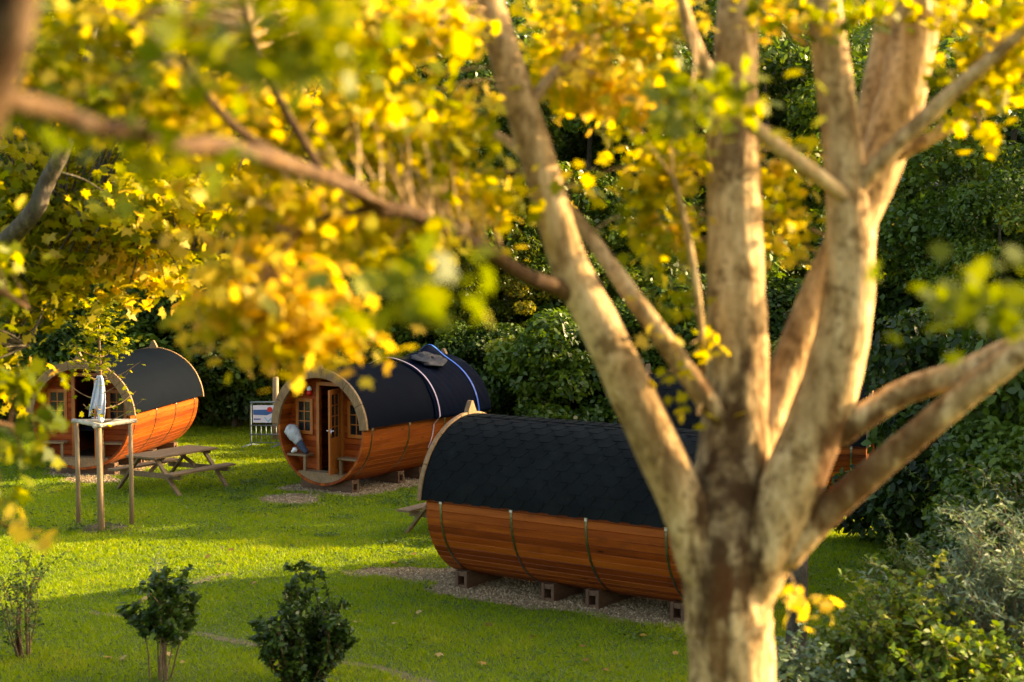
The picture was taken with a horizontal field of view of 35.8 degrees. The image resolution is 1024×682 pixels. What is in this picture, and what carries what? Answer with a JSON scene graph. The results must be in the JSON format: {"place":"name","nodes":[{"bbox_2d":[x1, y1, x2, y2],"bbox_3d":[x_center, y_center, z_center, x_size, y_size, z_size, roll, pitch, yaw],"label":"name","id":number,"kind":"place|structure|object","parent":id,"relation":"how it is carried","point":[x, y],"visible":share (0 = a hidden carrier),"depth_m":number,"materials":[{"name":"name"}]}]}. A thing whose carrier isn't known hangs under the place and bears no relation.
{"place":"outdoors","nodes":[
{"label":"outdoors","id":0,"kind":"place"},
{"bbox_2d":[0,272,983,681],"bbox_3d":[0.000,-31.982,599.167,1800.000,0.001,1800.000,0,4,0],"label":"ground","id":1,"kind":"structure","parent":0,"point":[428,674],"depth_m":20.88,"materials":[{"name":"green plant"}]},
{"bbox_2d":[16,608,21,657],"bbox_3d":[-5.848,3.504,18.812,0.077,0.702,0.062,0,4,0],"label":"wooden stake","id":2,"kind":"object","parent":1,"relation":"on","point":[18,645],"visible":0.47,"depth_m":18.79,"materials":[{"name":"brown wood"}]},
{"bbox_2d":[0,547,65,658],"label":"shrub","id":3,"kind":"object","parent":1,"relation":"on","point":[28,598],"visible":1,"depth_m":18.74,"materials":[{"name":"green plant"}]},
{"bbox_2d":[0,299,97,422],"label":"hedge shrub","id":4,"kind":"object","parent":1,"relation":"on","point":[65,332],"visible":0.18,"depth_m":41.40,"materials":[{"name":"green plant"}]},
{"bbox_2d":[0,16,104,268],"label":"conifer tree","id":5,"kind":"object","parent":1,"relation":"on","point":[2,157],"depth_m":44.08,"materials":[{"name":"green plant"}]},
{"bbox_2d":[0,17,129,266],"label":"broadleaf tree","id":6,"kind":"object","parent":1,"relation":"on","point":[75,183],"depth_m":44.91,"materials":[{"name":"green plant"}]},
{"bbox_2d":[3,276,143,411],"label":"hedge shrub","id":7,"kind":"object","parent":1,"relation":"on","point":[56,358],"visible":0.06,"depth_m":41.44,"materials":[{"name":"green plant"}]},
{"bbox_2d":[68,522,140,533],"bbox_3d":[-7.023,3.223,27.321,1.287,0.001,1.271,3,5,39],"label":"mulch bed","id":8,"kind":"object","parent":1,"relation":"on","point":[116,525],"visible":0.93,"depth_m":27.38,"materials":[{"name":"brown soil"}]},
{"bbox_2d":[58,293,148,529],"bbox_3d":[-6.974,1.219,27.048,1.449,4.250,1.445,-3,5,-40],"label":"sapling tree","id":9,"kind":"object","parent":8,"relation":"on","point":[100,356],"visible":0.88,"depth_m":26.99,"materials":[{"name":"green plant"}]},
{"bbox_2d":[88,375,105,422],"bbox_3d":[-7.064,0.992,26.987,0.299,0.818,0.110,0,4,0],"label":"towel","id":10,"kind":"object","parent":9,"relation":"hanging from","point":[98,396],"visible":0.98,"depth_m":26.97,"materials":[{"name":"white fabric"}]},
{"bbox_2d":[71,418,136,531],"bbox_3d":[-7.090,2.348,27.238,1.123,1.974,0.915,0,4,0],"label":"stake frame","id":11,"kind":"object","parent":8,"relation":"on","point":[96,424],"visible":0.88,"depth_m":27.50,"materials":[{"name":"brown wood"}]},
{"bbox_2d":[89,611,138,615],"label":"worn path","id":12,"kind":"structure","parent":1,"relation":"on","point":[97,613],"depth_m":21.04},
{"bbox_2d":[149,546,164,572],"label":"weed","id":13,"kind":"object","parent":1,"relation":"on","point":[153,560],"visible":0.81,"depth_m":22.84,"materials":[{"name":"green plant"}]},
{"bbox_2d":[115,564,202,681],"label":"shrub","id":14,"kind":"object","parent":1,"relation":"on","point":[165,615],"visible":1,"depth_m":17.62,"materials":[{"name":"green plant"}]},
{"bbox_2d":[108,445,235,495],"bbox_3d":[-6.800,2.585,31.769,1.718,0.767,1.850,2,4,30],"label":"picnic table","id":15,"kind":"object","parent":1,"relation":"on","point":[157,458],"visible":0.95,"depth_m":31.54,"materials":[{"name":"brown wood"}]},
{"bbox_2d":[77,251,283,415],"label":"hedge shrub","id":16,"kind":"object","parent":1,"relation":"on","point":[144,325],"visible":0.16,"depth_m":41.04,"materials":[{"name":"green plant"}]},
{"bbox_2d":[111,126,267,416],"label":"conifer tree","id":17,"kind":"object","parent":1,"relation":"on","point":[224,250],"depth_m":45.18,"materials":[{"name":"green plant"}]},
{"bbox_2d":[0,0,389,415],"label":"maple tree","id":18,"kind":"object","parent":1,"relation":"on","point":[53,213],"visible":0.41,"depth_m":14.18,"materials":[{"name":"yellow plant"}]},
{"bbox_2d":[0,0,392,552],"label":"maple tree","id":19,"kind":"object","parent":1,"relation":"on","point":[18,18],"visible":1,"depth_m":3.01,"materials":[{"name":"plant"}]},
{"bbox_2d":[192,573,236,583],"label":"worn path","id":20,"kind":"structure","parent":1,"relation":"on","point":[209,577],"depth_m":23.23,"materials":[{"name":"beige soil"}]},
{"bbox_2d":[190,631,267,646],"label":"worn path","id":21,"kind":"structure","parent":1,"relation":"on","point":[227,639],"depth_m":19.65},
{"bbox_2d":[147,285,333,426],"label":"hedge shrub","id":22,"kind":"object","parent":1,"relation":"on","point":[262,381],"visible":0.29,"depth_m":40.74,"materials":[{"name":"green plant"}]},
{"bbox_2d":[241,401,280,447],"bbox_3d":[-5.278,2.003,38.197,2.435,1.095,0.590,0,4,4],"label":"crowd barrier","id":23,"kind":"object","parent":1,"relation":"on","point":[251,434],"visible":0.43,"depth_m":38.26,"materials":[{"name":"metal"}]},
{"bbox_2d":[253,405,273,422],"bbox_3d":[-5.260,1.762,38.166,1.980,0.420,0.014,0,4,4],"label":"banner","id":24,"kind":"object","parent":23,"relation":"attached to","point":[262,413],"visible":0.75,"depth_m":38.22,"materials":[{"name":"white plastic"}]},
{"bbox_2d":[272,377,278,439],"bbox_3d":[-5.900,1.784,39.584,0.170,1.780,0.170,0,4,0],"label":"wooden post","id":25,"kind":"object","parent":1,"relation":"on","point":[275,387],"visible":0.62,"depth_m":39.50,"materials":[{"name":"brown wood"}]},
{"bbox_2d":[176,260,392,426],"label":"hedge shrub","id":26,"kind":"object","parent":1,"relation":"on","point":[212,420],"visible":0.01,"depth_m":41.98,"materials":[{"name":"green plant"}]},
{"bbox_2d":[246,558,360,681],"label":"shrub","id":27,"kind":"object","parent":1,"relation":"on","point":[300,647],"visible":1,"depth_m":17.28,"materials":[{"name":"green plant"}]},
{"bbox_2d":[186,0,480,269],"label":"broadleaf tree","id":28,"kind":"object","parent":1,"relation":"on","point":[470,85],"depth_m":49.54,"materials":[{"name":"yellow plant"}]},
{"bbox_2d":[243,83,443,263],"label":"broadleaf tree","id":29,"kind":"object","parent":1,"relation":"on","point":[328,199],"depth_m":44.19,"materials":[{"name":"yellow plant"}]},
{"bbox_2d":[298,260,469,366],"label":"hedge shrub","id":30,"kind":"object","parent":1,"relation":"on","point":[456,301],"visible":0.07,"depth_m":42.23,"materials":[{"name":"green plant"}]},
{"bbox_2d":[342,660,436,681],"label":"worn path","id":31,"kind":"structure","parent":1,"relation":"on","point":[384,668],"depth_m":18.18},
{"bbox_2d":[274,36,536,349],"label":"broadleaf tree","id":32,"kind":"object","parent":1,"relation":"on","point":[351,284],"visible":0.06,"depth_m":42.81,"materials":[{"name":"yellow plant"}]},
{"bbox_2d":[397,502,426,533],"bbox_3d":[-0.720,2.883,26.928,1.718,0.767,1.850,2,4,32],"label":"picnic table","id":33,"kind":"object","parent":1,"relation":"on","point":[412,510],"visible":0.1,"depth_m":26.67,"materials":[{"name":"brown wood"}]},
{"bbox_2d":[42,454,846,628],"bbox_3d":[-3.003,3.082,29.668,19.857,0.001,11.178,2,4,31],"label":"gravel bed","id":34,"kind":"object","parent":1,"relation":"on","point":[542,605],"visible":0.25,"depth_m":22.49,"materials":[{"name":"grey gravel"}]},
{"bbox_2d":[25,340,203,474],"bbox_3d":[-8.811,1.417,35.464,2.457,2.611,4.420,1,4,9],"label":"barrel cabin","id":35,"kind":"object","parent":34,"relation":"on","point":[166,384],"visible":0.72,"depth_m":34.31,"materials":[{"name":"brown wood"}]},
{"bbox_2d":[47,389,67,422],"bbox_3d":[-9.708,1.384,33.881,0.440,0.720,0.045,1,4,9],"label":"window","id":36,"kind":"structure","parent":35,"relation":"in","point":[55,397],"depth_m":33.87,"materials":[{"name":"brown wood"}]},
{"bbox_2d":[92,380,97,458],"bbox_3d":[-8.762,1.632,33.479,0.172,1.665,0.500,0,4,-6],"label":"door","id":37,"kind":"structure","parent":35,"relation":"in","point":[95,411],"depth_m":33.26,"materials":[{"name":"brown wood"}]},
{"bbox_2d":[107,390,126,418],"bbox_3d":[-8.383,1.397,33.680,0.440,0.720,0.045,1,4,9],"label":"window","id":38,"kind":"structure","parent":35,"relation":"in","point":[113,396],"depth_m":33.68,"materials":[{"name":"brown wood"}]},
{"bbox_2d":[271,348,490,492],"bbox_3d":[-2.689,1.572,32.950,2.457,2.611,4.420,2,4,33],"label":"barrel cabin","id":39,"kind":"object","parent":34,"relation":"on","point":[352,432],"visible":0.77,"depth_m":31.67,"materials":[{"name":"brown wood"}]},
{"bbox_2d":[284,424,308,453],"bbox_3d":[-4.297,1.960,31.793,0.565,0.580,0.295,2,4,33],"label":"rolled jacket","id":40,"kind":"object","parent":39,"relation":"on","point":[292,432],"visible":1,"depth_m":31.72,"materials":[{"name":"grey fabric"}]},
{"bbox_2d":[296,398,313,434],"bbox_3d":[-4.168,1.507,31.893,0.440,0.720,0.045,2,4,33],"label":"window","id":41,"kind":"structure","parent":39,"relation":"in","point":[304,406],"depth_m":31.88,"materials":[{"name":"brown wood"}]},
{"bbox_2d":[326,388,340,474],"bbox_3d":[-3.485,1.777,31.130,0.172,1.665,0.500,1,4,18],"label":"door","id":42,"kind":"structure","parent":39,"relation":"in","point":[334,406],"depth_m":31.09,"materials":[{"name":"brown wood"}]},
{"bbox_2d":[347,401,361,438],"bbox_3d":[-3.051,1.552,31.155,0.440,0.720,0.045,2,4,33],"label":"window","id":43,"kind":"structure","parent":39,"relation":"in","point":[353,431],"depth_m":31.21,"materials":[{"name":"brown wood"}]},
{"bbox_2d":[369,357,440,447],"bbox_3d":[-2.527,1.250,33.172,2.521,1.823,0.135,2,4,33],"label":"strap","id":44,"kind":"object","parent":39,"relation":"attached to","point":[435,395],"visible":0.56,"depth_m":32.61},
{"bbox_2d":[371,345,491,418],"bbox_3d":[-2.035,0.804,33.892,2.499,1.394,2.033,2,4,33],"label":"tarpaulin","id":45,"kind":"object","parent":39,"relation":"on","point":[450,382],"visible":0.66,"depth_m":33.33,"materials":[{"name":"black fabric"}]},
{"bbox_2d":[411,351,447,366],"bbox_3d":[-1.714,0.380,33.456,0.652,0.295,1.059,2,4,33],"label":"folded cloth","id":46,"kind":"object","parent":45,"relation":"on","point":[425,358],"visible":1,"depth_m":33.35,"materials":[{"name":"grey fabric"}]},
{"bbox_2d":[419,344,479,410],"bbox_3d":[-1.755,0.851,34.317,2.521,1.560,0.106,2,4,32],"label":"strap","id":47,"kind":"object","parent":45,"relation":"attached to","point":[463,371],"visible":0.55,"depth_m":33.87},
{"bbox_2d":[417,400,700,621],"bbox_3d":[1.052,2.242,22.080,4.420,2.611,2.457,2,4,35],"label":"barrel cabin","id":48,"kind":"object","parent":34,"relation":"on","point":[558,509],"visible":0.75,"depth_m":21.38,"materials":[{"name":"brown wood"}]},
{"bbox_2d":[645,364,878,493],"bbox_3d":[4.532,1.773,29.685,4.420,2.611,2.457,1,4,17],"label":"barrel cabin","id":49,"kind":"object","parent":34,"relation":"on","point":[854,452],"visible":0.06,"depth_m":28.89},
{"bbox_2d":[376,277,513,358],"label":"hedge shrub","id":50,"kind":"object","parent":1,"relation":"on","point":[417,339],"visible":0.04,"depth_m":42.69,"materials":[{"name":"green plant"}]},
{"bbox_2d":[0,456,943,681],"bbox_3d":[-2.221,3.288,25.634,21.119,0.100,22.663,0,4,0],"label":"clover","id":51,"kind":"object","parent":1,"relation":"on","point":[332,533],"visible":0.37,"depth_m":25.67,"materials":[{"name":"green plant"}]},
{"bbox_2d":[431,319,526,415],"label":"hedge shrub","id":52,"kind":"object","parent":1,"relation":"on","point":[458,341],"visible":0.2,"depth_m":40.24,"materials":[{"name":"green plant"}]},
{"bbox_2d":[388,0,586,320],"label":"broadleaf tree","id":53,"kind":"object","parent":1,"relation":"on","point":[578,144],"visible":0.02,"depth_m":49.89,"materials":[{"name":"green plant"}]},
{"bbox_2d":[435,187,577,334],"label":"broadleaf tree","id":54,"kind":"object","parent":1,"relation":"on","point":[505,310],"visible":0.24,"depth_m":42.27,"materials":[{"name":"green plant"}]},
{"bbox_2d":[0,0,1023,681],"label":"maple tree","id":55,"kind":"object","parent":1,"relation":"on","point":[752,512],"visible":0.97,"depth_m":5.78,"materials":[{"name":"yellow plant"}]},
{"bbox_2d":[413,0,660,317],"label":"broadleaf tree","id":56,"kind":"object","parent":1,"relation":"on","point":[482,39],"depth_m":55.73,"materials":[{"name":"green plant"}]},
{"bbox_2d":[482,306,620,422],"bbox_3d":[1.184,1.009,39.031,4.479,3.757,4.259,1,4,20],"label":"shrub","id":57,"kind":"object","parent":1,"relation":"on","point":[547,361],"visible":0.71,"depth_m":38.11,"materials":[{"name":"green plant"}]},
{"bbox_2d":[476,167,668,328],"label":"broadleaf tree","id":58,"kind":"object","parent":1,"relation":"on","point":[611,291],"visible":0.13,"depth_m":43.20,"materials":[{"name":"green plant"}]},
{"bbox_2d":[452,0,707,323],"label":"broadleaf tree","id":59,"kind":"object","parent":1,"relation":"on","point":[571,125],"visible":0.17,"depth_m":43.96,"materials":[{"name":"yellow plant"}]},
{"bbox_2d":[475,0,705,230],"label":"broadleaf tree","id":60,"kind":"object","parent":1,"relation":"on","point":[521,39],"visible":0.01,"depth_m":61.98,"materials":[{"name":"green plant"}]},
{"bbox_2d":[566,327,691,421],"bbox_3d":[2.786,1.046,40.691,3.809,3.230,3.479,-2,4,-27],"label":"hedge shrub","id":61,"kind":"object","parent":1,"relation":"on","point":[632,334],"visible":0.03,"depth_m":39.73,"materials":[{"name":"green plant"}]},
{"bbox_2d":[497,0,824,303],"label":"broadleaf tree","id":62,"kind":"object","parent":1,"relation":"on","point":[777,116],"visible":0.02,"depth_m":49.08,"materials":[{"name":"green plant"}]},
{"bbox_2d":[610,273,790,373],"bbox_3d":[4.699,0.464,41.050,4.912,4.560,5.377,3,5,43],"label":"hedge shrub","id":63,"kind":"object","parent":1,"relation":"on","point":[680,328],"visible":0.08,"depth_m":39.95,"materials":[{"name":"green plant"}]},
{"bbox_2d":[566,0,865,281],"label":"broadleaf tree","id":64,"kind":"object","parent":1,"relation":"on","point":[803,270],"visible":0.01,"depth_m":54.43,"materials":[{"name":"green plant"}]},
{"bbox_2d":[683,275,803,365],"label":"hedge shrub","id":65,"kind":"object","parent":1,"relation":"on","point":[781,297],"visible":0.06,"depth_m":40.11,"materials":[{"name":"green plant"}]},
{"bbox_2d":[602,0,951,286],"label":"broadleaf tree","id":66,"kind":"object","parent":1,"relation":"on","point":[807,92],"visible":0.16,"depth_m":46.25,"materials":[{"name":"green plant"}]},
{"bbox_2d":[674,6,892,276],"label":"broadleaf tree","id":67,"kind":"object","parent":1,"relation":"on","point":[817,157],"depth_m":58.57,"materials":[{"name":"green plant"}]},
{"bbox_2d":[785,555,808,659],"bbox_3d":[3.344,2.720,18.640,0.302,2.488,0.302,0,4,0],"label":"wooden post","id":68,"kind":"object","parent":1,"relation":"on","point":[799,574],"visible":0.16,"depth_m":18.57,"materials":[{"name":"brown wood"}]},
{"bbox_2d":[774,622,868,681],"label":"shrub","id":69,"kind":"object","parent":1,"relation":"on","point":[796,669],"visible":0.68,"depth_m":14.35,"materials":[{"name":"green plant"}]},
{"bbox_2d":[769,328,882,449],"bbox_3d":[8.021,1.003,38.023,4.683,3.927,4.453,0,4,0],"label":"shrub","id":70,"kind":"object","parent":1,"relation":"on","point":[773,344],"depth_m":37.72,"materials":[{"name":"green plant"}]},
{"bbox_2d":[769,1,1019,282],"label":"broadleaf tree","id":71,"kind":"object","parent":1,"relation":"on","point":[939,118],"visible":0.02,"depth_m":52.70,"materials":[{"name":"green plant"}]},
{"bbox_2d":[864,271,926,440],"bbox_3d":[9.126,0.684,36.169,5.117,4.750,5.601,3,5,43],"label":"hedge shrub","id":72,"kind":"object","parent":1,"relation":"on","point":[895,304],"visible":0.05,"depth_m":34.71,"materials":[{"name":"green plant"}]},
{"bbox_2d":[807,549,997,681],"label":"shrub","id":73,"kind":"object","parent":1,"relation":"on","point":[884,629],"visible":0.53,"depth_m":15.05,"materials":[{"name":"green plant"}]},
{"bbox_2d":[850,512,961,618],"bbox_3d":[4.795,2.902,19.058,1.171,1.679,1.378,-2,4,-33],"label":"shrub","id":74,"kind":"object","parent":1,"relation":"on","point":[911,568],"visible":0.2,"depth_m":19.01,"materials":[{"name":"green plant"}]},
{"bbox_2d":[797,0,1023,278],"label":"broadleaf tree","id":75,"kind":"object","parent":1,"relation":"on","point":[1008,132],"visible":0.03,"depth_m":51.08,"materials":[{"name":"green plant"}]},
{"bbox_2d":[809,0,1023,365],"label":"broadleaf tree","id":76,"kind":"object","parent":1,"relation":"on","point":[909,211],"visible":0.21,"depth_m":32.65,"materials":[{"name":"green plant"}]},
{"bbox_2d":[823,301,1011,549],"bbox_3d":[7.204,1.552,25.687,4.209,4.454,4.426,2,4,32],"label":"shrub","id":77,"kind":"object","parent":1,"relation":"on","point":[888,499],"visible":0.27,"depth_m":25.43,"materials":[{"name":"green plant"}]},
{"bbox_2d":[875,218,991,295],"bbox_3d":[10.451,-0.543,40.035,3.821,6.302,3.928,1,4,19],"label":"broadleaf tree","id":78,"kind":"object","parent":1,"relation":"on","point":[883,273],"visible":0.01,"depth_m":39.77,"materials":[{"name":"green plant"}]},
{"bbox_2d":[848,614,1023,681],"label":"shrub","id":79,"kind":"object","parent":1,"relation":"on","point":[972,649],"visible":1,"depth_m":14.22,"materials":[{"name":"green plant"}]},
{"bbox_2d":[905,419,973,526],"bbox_3d":[6.983,2.226,24.037,2.184,2.422,2.209,-3,5,-45],"label":"shrub","id":80,"kind":"object","parent":1,"relation":"on","point":[927,462],"visible":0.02,"depth_m":23.96,"materials":[{"name":"green plant"}]},
{"bbox_2d":[857,468,1023,675],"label":"shrub","id":81,"kind":"object","parent":1,"relation":"on","point":[981,590],"visible":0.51,"depth_m":15.25,"materials":[{"name":"green plant"}]},
{"bbox_2d":[885,415,1023,597],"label":"shrub","id":82,"kind":"object","parent":1,"relation":"on","point":[996,454],"visible":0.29,"depth_m":21.71,"materials":[{"name":"green plant"}]},
{"bbox_2d":[891,144,1023,338],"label":"broadleaf tree","id":83,"kind":"object","parent":1,"relation":"on","point":[968,248],"visible":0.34,"depth_m":30.98,"materials":[{"name":"green plant"}]},
{"bbox_2d":[924,451,1023,629],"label":"shrub","id":84,"kind":"object","parent":1,"relation":"on","point":[1000,478],"visible":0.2,"depth_m":18.18,"materials":[{"name":"green plant"}]},
{"bbox_2d":[926,297,1023,530],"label":"shrub","id":85,"kind":"object","parent":1,"relation":"on","point":[1004,401],"visible":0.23,"depth_m":22.26,"materials":[{"name":"green plant"}]},
{"bbox_2d":[996,126,1023,180],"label":"broadleaf tree","id":86,"kind":"object","parent":1,"relation":"on","point":[1020,137],"visible":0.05,"depth_m":36.89,"materials":[{"name":"green plant"}]}
]}

